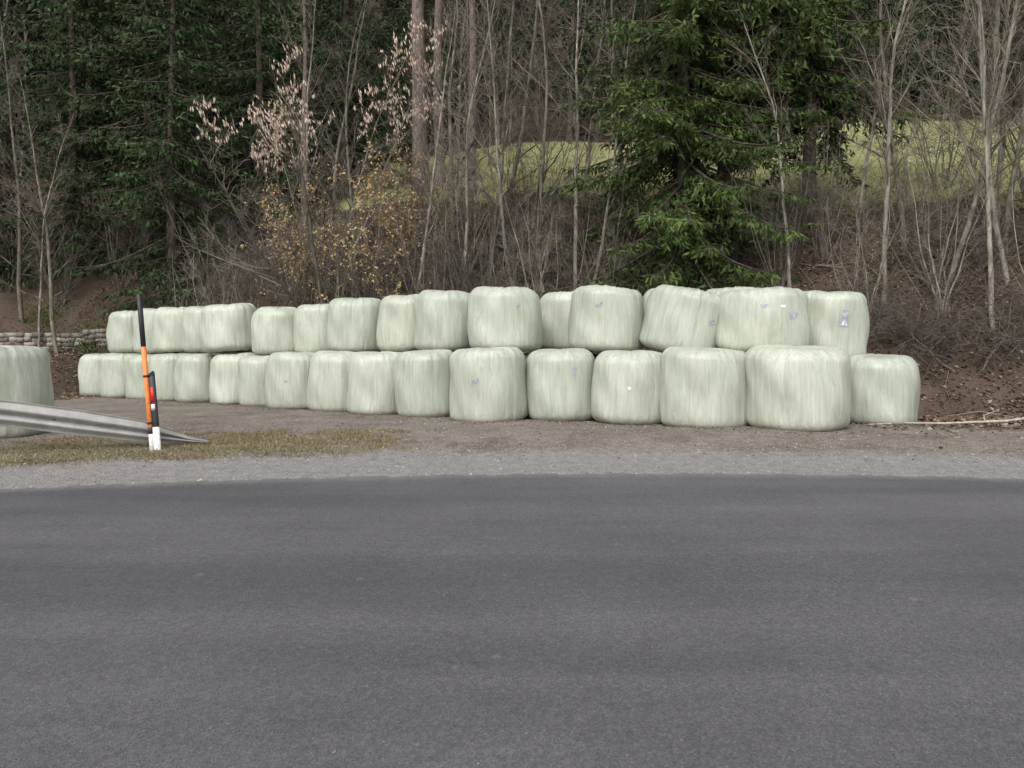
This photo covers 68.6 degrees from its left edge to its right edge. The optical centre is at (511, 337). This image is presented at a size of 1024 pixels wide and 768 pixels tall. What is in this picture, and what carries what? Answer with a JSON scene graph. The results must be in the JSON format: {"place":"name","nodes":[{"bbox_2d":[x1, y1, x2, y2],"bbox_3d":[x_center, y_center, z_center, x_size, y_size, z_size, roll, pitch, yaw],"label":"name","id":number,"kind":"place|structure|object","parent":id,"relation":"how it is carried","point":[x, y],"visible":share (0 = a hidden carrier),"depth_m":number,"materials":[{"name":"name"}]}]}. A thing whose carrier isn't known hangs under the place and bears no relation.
{"place":"outdoors","nodes":[
{"label":"outdoors","id":0,"kind":"place"},
{"bbox_2d":[0,472,1023,767],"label":"road","id":1,"kind":"structure","parent":0,"point":[648,620],"depth_m":3.91,"materials":[{"name":"grey asphalt"}]},
{"bbox_2d":[0,0,1023,488],"bbox_3d":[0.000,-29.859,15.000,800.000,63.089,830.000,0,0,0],"label":"ground","id":2,"kind":"structure","parent":0,"point":[208,416],"depth_m":13.27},
{"bbox_2d":[0,345,53,438],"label":"silage bale","id":3,"kind":"object","parent":2,"relation":"on","point":[25,374],"visible":0.82,"depth_m":10.18},
{"bbox_2d":[0,0,61,279],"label":"spruce tree","id":4,"kind":"object","parent":2,"relation":"on","point":[2,119],"visible":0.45,"depth_m":27.82,"materials":[{"name":"green plant"}]},
{"bbox_2d":[0,1,85,323],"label":"bare tree","id":5,"kind":"object","parent":2,"relation":"on","point":[19,268],"visible":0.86,"depth_m":25.37,"materials":[{"name":"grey plant"}]},
{"bbox_2d":[0,83,91,346],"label":"bare tree","id":6,"kind":"object","parent":2,"relation":"on","point":[41,282],"visible":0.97,"depth_m":24.15,"materials":[{"name":"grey plant"}]},
{"bbox_2d":[0,329,107,348],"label":"stone wall","id":7,"kind":"structure","parent":2,"relation":"on","point":[21,338],"depth_m":24.46,"materials":[{"name":"grey stone"}]},
{"bbox_2d":[0,49,111,353],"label":"bare tree","id":8,"kind":"object","parent":2,"relation":"on","point":[51,313],"visible":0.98,"depth_m":24.14,"materials":[{"name":"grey plant"}]},
{"bbox_2d":[0,0,146,290],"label":"spruce tree","id":9,"kind":"object","parent":2,"relation":"on","point":[72,73],"visible":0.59,"depth_m":27.21,"materials":[{"name":"green plant"}]},
{"bbox_2d":[2,0,167,196],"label":"spruce tree","id":10,"kind":"object","parent":2,"relation":"on","point":[88,84],"visible":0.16,"depth_m":32.60,"materials":[{"name":"green plant"}]},
{"bbox_2d":[78,353,108,396],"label":"silage bale","id":11,"kind":"object","parent":2,"relation":"on","point":[89,366],"visible":0.47,"depth_m":20.94},
{"bbox_2d":[0,400,208,442],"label":"guardrail","id":12,"kind":"object","parent":2,"relation":"on","point":[29,416],"visible":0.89,"depth_m":9.12,"materials":[{"name":"metal"}]},
{"bbox_2d":[99,353,140,397],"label":"silage bale","id":13,"kind":"object","parent":2,"relation":"on","point":[112,379],"visible":0.56,"depth_m":20.24},
{"bbox_2d":[106,310,136,352],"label":"silage bale","id":14,"kind":"object","parent":13,"relation":"on","point":[119,333],"visible":0.63,"depth_m":20.73},
{"bbox_2d":[43,0,234,257],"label":"spruce tree","id":15,"kind":"object","parent":2,"relation":"on","point":[109,140],"visible":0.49,"depth_m":27.13,"materials":[{"name":"green plant"}]},
{"bbox_2d":[126,353,163,398],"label":"silage bale","id":16,"kind":"object","parent":2,"relation":"on","point":[134,380],"visible":0.49,"depth_m":19.61},
{"bbox_2d":[132,308,179,353],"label":"silage bale","id":17,"kind":"object","parent":16,"relation":"on","point":[148,313],"visible":0.34,"depth_m":20.10},
{"bbox_2d":[136,294,160,449],"bbox_3d":[-4.490,0.439,9.295,0.139,1.950,0.117,-5,-1,-4],"label":"delineator post","id":18,"kind":"object","parent":2,"relation":"on","point":[152,411],"visible":0.92,"depth_m":9.25,"materials":[{"name":"orange plastic"}]},
{"bbox_2d":[56,0,255,314],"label":"spruce tree","id":19,"kind":"object","parent":2,"relation":"on","point":[170,31],"visible":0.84,"depth_m":25.35,"materials":[{"name":"green plant"}]},
{"bbox_2d":[149,353,191,400],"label":"silage bale","id":20,"kind":"object","parent":2,"relation":"on","point":[162,366],"visible":0.56,"depth_m":18.82},
{"bbox_2d":[152,307,186,352],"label":"silage bale","id":21,"kind":"object","parent":20,"relation":"on","point":[166,324],"visible":0.56,"depth_m":19.37},
{"bbox_2d":[100,0,265,191],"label":"spruce tree","id":22,"kind":"object","parent":2,"relation":"on","point":[188,46],"visible":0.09,"depth_m":33.67,"materials":[{"name":"green plant"}]},
{"bbox_2d":[174,353,218,402],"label":"silage bale","id":23,"kind":"object","parent":2,"relation":"on","point":[191,376],"visible":0.66,"depth_m":18.02},
{"bbox_2d":[181,306,205,352],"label":"silage bale","id":24,"kind":"object","parent":23,"relation":"on","point":[190,328],"visible":0.3,"depth_m":18.74},
{"bbox_2d":[0,426,440,468],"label":"verge grass","id":25,"kind":"structure","parent":2,"relation":"on","point":[314,443],"depth_m":9.52,"materials":[{"name":"green plant"}]},
{"bbox_2d":[209,352,255,404],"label":"silage bale","id":26,"kind":"object","parent":2,"relation":"on","point":[223,379],"visible":0.7,"depth_m":17.33},
{"bbox_2d":[199,303,256,353],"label":"silage bale","id":27,"kind":"object","parent":26,"relation":"on","point":[225,328],"visible":0.89,"depth_m":17.65},
{"bbox_2d":[237,355,269,405],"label":"silage bale","id":28,"kind":"object","parent":2,"relation":"on","point":[251,380],"visible":0.61,"depth_m":16.41},
{"bbox_2d":[251,306,296,354],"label":"silage bale","id":29,"kind":"object","parent":28,"relation":"on","point":[272,329],"visible":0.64,"depth_m":16.80},
{"bbox_2d":[175,0,335,198],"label":"spruce tree","id":30,"kind":"object","parent":2,"relation":"on","point":[235,89],"visible":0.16,"depth_m":31.53,"materials":[{"name":"green plant"}]},
{"bbox_2d":[175,0,344,243],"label":"spruce tree","id":31,"kind":"object","parent":2,"relation":"on","point":[259,65],"visible":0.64,"depth_m":28.09,"materials":[{"name":"green plant"}]},
{"bbox_2d":[265,351,313,408],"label":"silage bale","id":32,"kind":"object","parent":2,"relation":"on","point":[286,377],"visible":0.66,"depth_m":15.56},
{"bbox_2d":[270,0,330,228],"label":"pine tree","id":33,"kind":"object","parent":2,"relation":"on","point":[304,97],"visible":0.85,"depth_m":27.44,"materials":[{"name":"brown plant"}]},
{"bbox_2d":[235,171,369,306],"bbox_3d":[-5.604,-2.512,22.805,3.376,4.437,5.262,0,0,20],"label":"beech sapling","id":34,"kind":"object","parent":2,"relation":"on","point":[299,245],"visible":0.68,"depth_m":21.54,"materials":[{"name":"brown plant"}]},
{"bbox_2d":[261,0,343,289],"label":"bare tree","id":35,"kind":"object","parent":2,"relation":"on","point":[296,117],"visible":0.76,"depth_m":22.74,"materials":[{"name":"grey plant"}]},
{"bbox_2d":[3,276,603,360],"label":"bank","id":36,"kind":"structure","parent":2,"relation":"on","point":[61,315],"depth_m":25.39,"materials":[{"name":"green plant"}]},
{"bbox_2d":[177,9,464,307],"bbox_3d":[-4.937,-4.100,20.867,8.553,8.461,7.274,-16,8,-28],"label":"hazel tree","id":37,"kind":"object","parent":2,"relation":"on","point":[273,124],"visible":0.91,"depth_m":20.26,"materials":[{"name":"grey plant"}]},
{"bbox_2d":[307,351,353,411],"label":"silage bale","id":38,"kind":"object","parent":2,"relation":"on","point":[327,387],"visible":0.65,"depth_m":14.82},
{"bbox_2d":[327,298,381,351],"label":"silage bale","id":39,"kind":"object","parent":38,"relation":"on","point":[352,324],"visible":0.81,"depth_m":15.44},
{"bbox_2d":[265,0,411,198],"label":"spruce tree","id":40,"kind":"object","parent":2,"relation":"on","point":[346,12],"visible":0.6,"depth_m":31.32,"materials":[{"name":"green plant"}]},
{"bbox_2d":[302,0,383,294],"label":"bare tree","id":41,"kind":"object","parent":2,"relation":"on","point":[347,77],"visible":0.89,"depth_m":22.86,"materials":[{"name":"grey plant"}]},
{"bbox_2d":[285,0,407,303],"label":"bare tree","id":42,"kind":"object","parent":2,"relation":"on","point":[340,138],"visible":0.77,"depth_m":22.91,"materials":[{"name":"brown plant"}]},
{"bbox_2d":[347,351,400,414],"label":"silage bale","id":43,"kind":"object","parent":2,"relation":"on","point":[370,391],"visible":0.71,"depth_m":14.16},
{"bbox_2d":[376,294,417,351],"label":"silage bale","id":44,"kind":"object","parent":43,"relation":"on","point":[395,325],"visible":0.57,"depth_m":14.82},
{"bbox_2d":[302,141,459,303],"bbox_3d":[-4.089,-2.529,20.552,4.220,5.546,6.578,0,0,12],"label":"beech sapling","id":45,"kind":"object","parent":2,"relation":"on","point":[365,229],"visible":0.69,"depth_m":20.44,"materials":[{"name":"brown plant"}]},
{"bbox_2d":[349,0,484,179],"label":"spruce tree","id":46,"kind":"object","parent":2,"relation":"on","point":[389,4],"visible":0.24,"depth_m":33.91,"materials":[{"name":"green plant"}]},
{"bbox_2d":[410,0,428,198],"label":"pine tree","id":47,"kind":"object","parent":2,"relation":"on","point":[417,7],"visible":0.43,"depth_m":26.78,"materials":[{"name":"brown plant"}]},
{"bbox_2d":[394,349,452,416],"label":"silage bale","id":48,"kind":"object","parent":2,"relation":"on","point":[421,383],"visible":0.83,"depth_m":13.37},
{"bbox_2d":[414,290,470,351],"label":"silage bale","id":49,"kind":"object","parent":48,"relation":"on","point":[441,319],"visible":0.75,"depth_m":14.01},
{"bbox_2d":[433,0,445,188],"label":"pine tree","id":50,"kind":"object","parent":2,"relation":"on","point":[437,51],"visible":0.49,"depth_m":30.05,"materials":[{"name":"brown plant"}]},
{"bbox_2d":[355,133,532,275],"bbox_3d":[-2.104,-3.825,22.506,5.262,4.437,3.376,0,0,10],"label":"beech sapling","id":51,"kind":"object","parent":2,"relation":"on","point":[411,174],"visible":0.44,"depth_m":22.70,"materials":[{"name":"brown plant"}]},
{"bbox_2d":[398,0,503,291],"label":"bare tree","id":52,"kind":"object","parent":2,"relation":"on","point":[433,183],"visible":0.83,"depth_m":20.65,"materials":[{"name":"grey plant"}]},
{"bbox_2d":[403,0,523,274],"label":"bare tree","id":53,"kind":"object","parent":2,"relation":"on","point":[449,102],"visible":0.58,"depth_m":22.00,"materials":[{"name":"grey plant"}]},
{"bbox_2d":[468,0,476,197],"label":"pine tree","id":54,"kind":"object","parent":2,"relation":"on","point":[471,9],"visible":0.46,"depth_m":26.10,"materials":[{"name":"brown plant"}]},
{"bbox_2d":[423,0,535,286],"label":"bare tree","id":55,"kind":"object","parent":2,"relation":"on","point":[496,148],"visible":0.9,"depth_m":19.61,"materials":[{"name":"grey plant"}]},
{"bbox_2d":[430,0,531,290],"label":"bare tree","id":56,"kind":"object","parent":2,"relation":"on","point":[466,133],"visible":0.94,"depth_m":19.29,"materials":[{"name":"grey plant"}]},
{"bbox_2d":[449,347,527,421],"bbox_3d":[-0.408,0.811,12.944,1.362,1.288,1.345,-1,1,0],"label":"silage bale","id":57,"kind":"object","parent":2,"relation":"on","point":[488,384],"visible":0.94,"depth_m":12.38},
{"bbox_2d":[450,0,558,279],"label":"bare tree","id":58,"kind":"object","parent":2,"relation":"on","point":[507,82],"visible":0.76,"depth_m":21.37,"materials":[{"name":"grey plant"}]},
{"bbox_2d":[0,0,1023,353],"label":"shrub thicket","id":59,"kind":"object","parent":2,"relation":"on","point":[828,224],"visible":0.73,"depth_m":18.84,"materials":[{"name":"brown plant"}]},
{"bbox_2d":[0,0,1023,194],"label":"distant forest","id":60,"kind":"object","parent":2,"relation":"on","point":[27,7],"visible":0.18,"depth_m":49.68,"materials":[{"name":"brown plant"}]},
{"bbox_2d":[0,418,1023,488],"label":"gravel","id":61,"kind":"structure","parent":2,"relation":"on","point":[497,461],"depth_m":9.19,"materials":[{"name":"grey gravel"}]},
{"bbox_2d":[5,396,1023,471],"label":"fallen leaves","id":62,"kind":"object","parent":2,"relation":"on","point":[506,422],"depth_m":11.71,"materials":[{"name":"brown plant"}]},
{"bbox_2d":[524,352,529,416],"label":"silage bale","id":63,"kind":"object","parent":2,"relation":"on","point":[526,355],"visible":0.09,"depth_m":13.52},
{"bbox_2d":[467,286,542,351],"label":"silage bale","id":64,"kind":"object","parent":63,"relation":"on","point":[505,317],"visible":0.86,"depth_m":13.20},
{"bbox_2d":[41,189,1023,448],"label":"leaf litter","id":65,"kind":"object","parent":2,"relation":"on","point":[937,417],"visible":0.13,"depth_m":17.18,"materials":[{"name":"brown plant"}]},
{"bbox_2d":[475,0,595,224],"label":"bare tree","id":66,"kind":"object","parent":2,"relation":"on","point":[524,108],"visible":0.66,"depth_m":23.09,"materials":[{"name":"grey plant"}]},
{"bbox_2d":[495,0,605,293],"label":"bare tree","id":67,"kind":"object","parent":2,"relation":"on","point":[542,172],"visible":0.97,"depth_m":18.63,"materials":[{"name":"grey plant"}]},
{"bbox_2d":[526,348,594,421],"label":"silage bale","id":68,"kind":"object","parent":2,"relation":"on","point":[558,384],"visible":0.88,"depth_m":12.41},
{"bbox_2d":[492,0,641,289],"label":"bare tree","id":69,"kind":"object","parent":2,"relation":"on","point":[576,134],"visible":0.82,"depth_m":19.33,"materials":[{"name":"grey plant"}]},
{"bbox_2d":[126,155,1023,378],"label":"bramble thicket","id":70,"kind":"object","parent":2,"relation":"on","point":[943,329],"visible":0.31,"depth_m":18.38,"materials":[{"name":"brown plant"}]},
{"bbox_2d":[518,0,638,198],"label":"bare tree","id":71,"kind":"object","parent":2,"relation":"on","point":[574,91],"visible":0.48,"depth_m":23.30,"materials":[{"name":"grey plant"}]},
{"bbox_2d":[148,218,1023,417],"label":"dead twigs","id":72,"kind":"object","parent":2,"relation":"on","point":[814,289],"visible":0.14,"depth_m":16.65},
{"bbox_2d":[540,0,642,217],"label":"bare tree","id":73,"kind":"object","parent":2,"relation":"on","point":[612,57],"visible":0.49,"depth_m":21.14,"materials":[{"name":"grey plant"}]},
{"bbox_2d":[591,350,662,424],"bbox_3d":[1.961,0.817,12.409,1.314,1.222,1.250,1,0,0],"label":"silage bale","id":74,"kind":"object","parent":2,"relation":"on","point":[625,387],"visible":0.83,"depth_m":11.88},
{"bbox_2d":[586,0,676,283],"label":"bare tree","id":75,"kind":"object","parent":2,"relation":"on","point":[608,200],"visible":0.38,"depth_m":18.75,"materials":[{"name":"grey plant"}]},
{"bbox_2d":[542,0,839,295],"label":"spruce tree","id":76,"kind":"object","parent":2,"relation":"on","point":[686,235],"visible":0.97,"depth_m":17.64,"materials":[{"name":"green plant"}]},
{"bbox_2d":[379,160,1023,210],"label":"meadow grass","id":77,"kind":"structure","parent":2,"relation":"on","point":[851,199],"depth_m":24.73,"materials":[{"name":"green plant"}]},
{"bbox_2d":[659,347,748,427],"bbox_3d":[3.077,0.784,11.847,1.495,1.265,1.339,0,-1,0],"label":"silage bale","id":78,"kind":"object","parent":2,"relation":"on","point":[702,387],"visible":0.88,"depth_m":11.28},
{"bbox_2d":[600,0,873,215],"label":"spruce tree","id":79,"kind":"object","parent":2,"relation":"on","point":[783,68],"visible":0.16,"depth_m":19.06,"materials":[{"name":"green plant"}]},
{"bbox_2d":[706,0,816,287],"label":"bare tree","id":80,"kind":"object","parent":2,"relation":"on","point":[768,90],"visible":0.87,"depth_m":17.19,"materials":[{"name":"grey plant"}]},
{"bbox_2d":[745,344,850,431],"bbox_3d":[4.326,0.751,11.409,1.532,1.273,1.532,-1,0,0],"label":"silage bale","id":81,"kind":"object","parent":2,"relation":"on","point":[800,388],"visible":0.95,"depth_m":10.78},
{"bbox_2d":[693,0,955,215],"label":"spruce tree","id":82,"kind":"object","parent":2,"relation":"on","point":[827,17],"visible":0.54,"depth_m":19.16,"materials":[{"name":"green plant"}]},
{"bbox_2d":[804,0,943,254],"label":"bare tree","id":83,"kind":"object","parent":2,"relation":"on","point":[892,145],"visible":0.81,"depth_m":17.58,"materials":[{"name":"grey plant"}]},
{"bbox_2d":[850,353,920,424],"bbox_3d":[5.995,0.851,12.395,1.336,1.165,1.432,2,0,0],"label":"silage bale","id":84,"kind":"object","parent":2,"relation":"on","point":[885,388],"visible":0.69,"depth_m":11.80},
{"bbox_2d":[839,0,944,229],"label":"bare tree","id":85,"kind":"object","parent":2,"relation":"on","point":[865,164],"visible":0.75,"depth_m":18.35,"materials":[{"name":"grey plant"}]},
{"bbox_2d":[828,0,968,303],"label":"bare tree","id":86,"kind":"object","parent":2,"relation":"on","point":[888,125],"visible":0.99,"depth_m":15.50,"materials":[{"name":"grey plant"}]},
{"bbox_2d":[876,0,1023,283],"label":"bare tree","id":87,"kind":"object","parent":2,"relation":"on","point":[995,225],"visible":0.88,"depth_m":15.26,"materials":[{"name":"grey plant"}]},
{"bbox_2d":[894,0,1023,193],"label":"bare tree","id":88,"kind":"object","parent":2,"relation":"on","point":[997,27],"visible":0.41,"depth_m":18.52,"materials":[{"name":"grey plant"}]},
{"bbox_2d":[908,0,1023,330],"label":"bare tree","id":89,"kind":"object","parent":2,"relation":"on","point":[985,113],"visible":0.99,"depth_m":14.68,"materials":[{"name":"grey plant"}]},
{"bbox_2d":[924,0,1023,188],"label":"bare tree","id":90,"kind":"object","parent":2,"relation":"on","point":[978,93],"visible":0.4,"depth_m":19.66,"materials":[{"name":"grey plant"}]},
{"bbox_2d":[938,0,1023,282],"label":"bare tree","id":91,"kind":"object","parent":2,"relation":"on","point":[992,126],"visible":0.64,"depth_m":15.51,"materials":[{"name":"grey plant"}]},
{"bbox_2d":[946,0,1023,240],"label":"bare tree","id":92,"kind":"object","parent":2,"relation":"on","point":[1010,191],"visible":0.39,"depth_m":16.64,"materials":[{"name":"grey plant"}]},
{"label":"silage bale","id":93,"kind":"object","parent":2,"relation":"on","visible":0},
{"bbox_2d":[568,285,644,352],"bbox_3d":[1.727,-0.311,13.604,1.399,1.198,1.460,3,0,0],"label":"silage bale","id":94,"kind":"object","parent":93,"relation":"on","point":[601,318],"visible":0.83,"depth_m":12.97},
{"bbox_2d":[639,284,719,351],"bbox_3d":[2.970,-0.264,12.957,1.365,1.172,1.339,13,3,0],"label":"silage bale","id":95,"kind":"object","parent":93,"relation":"on","point":[675,316],"visible":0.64,"depth_m":12.41},
{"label":"silage bale","id":96,"kind":"object","parent":2,"relation":"on","visible":0},
{"bbox_2d":[716,286,810,351],"bbox_3d":[4.135,-0.267,12.547,1.530,1.106,1.518,1,0,0],"label":"silage bale","id":97,"kind":"object","parent":96,"relation":"on","point":[748,319],"visible":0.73,"depth_m":11.93},
{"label":"silage bale","id":98,"kind":"object","parent":2,"relation":"on","visible":0},
{"bbox_2d":[803,290,869,356],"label":"silage bale","id":99,"kind":"object","parent":98,"relation":"on","point":[839,319],"visible":0.61,"depth_m":12.29},
{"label":"silage bale","id":100,"kind":"object","parent":2,"relation":"on","visible":0},
{"bbox_2d":[706,286,761,294],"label":"silage bale","id":101,"kind":"object","parent":100,"relation":"on","point":[718,291],"visible":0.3,"depth_m":13.89},
{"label":"silage bale","id":102,"kind":"object","parent":2,"relation":"on","visible":0},
{"bbox_2d":[643,286,694,348],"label":"silage bale","id":103,"kind":"object","parent":102,"relation":"on","point":[646,296],"visible":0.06,"depth_m":14.43},
{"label":"silage bale","id":104,"kind":"object","parent":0,"visible":0},
{"bbox_2d":[294,304,329,352],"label":"silage bale","id":105,"kind":"object","parent":104,"relation":"on","point":[310,326],"visible":0.52,"depth_m":16.45},
{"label":"silage bale","id":106,"kind":"object","parent":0,"visible":0},
{"bbox_2d":[540,291,593,352],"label":"silage bale","id":107,"kind":"object","parent":106,"relation":"on","point":[555,308],"visible":0.45,"depth_m":14.53}
]}

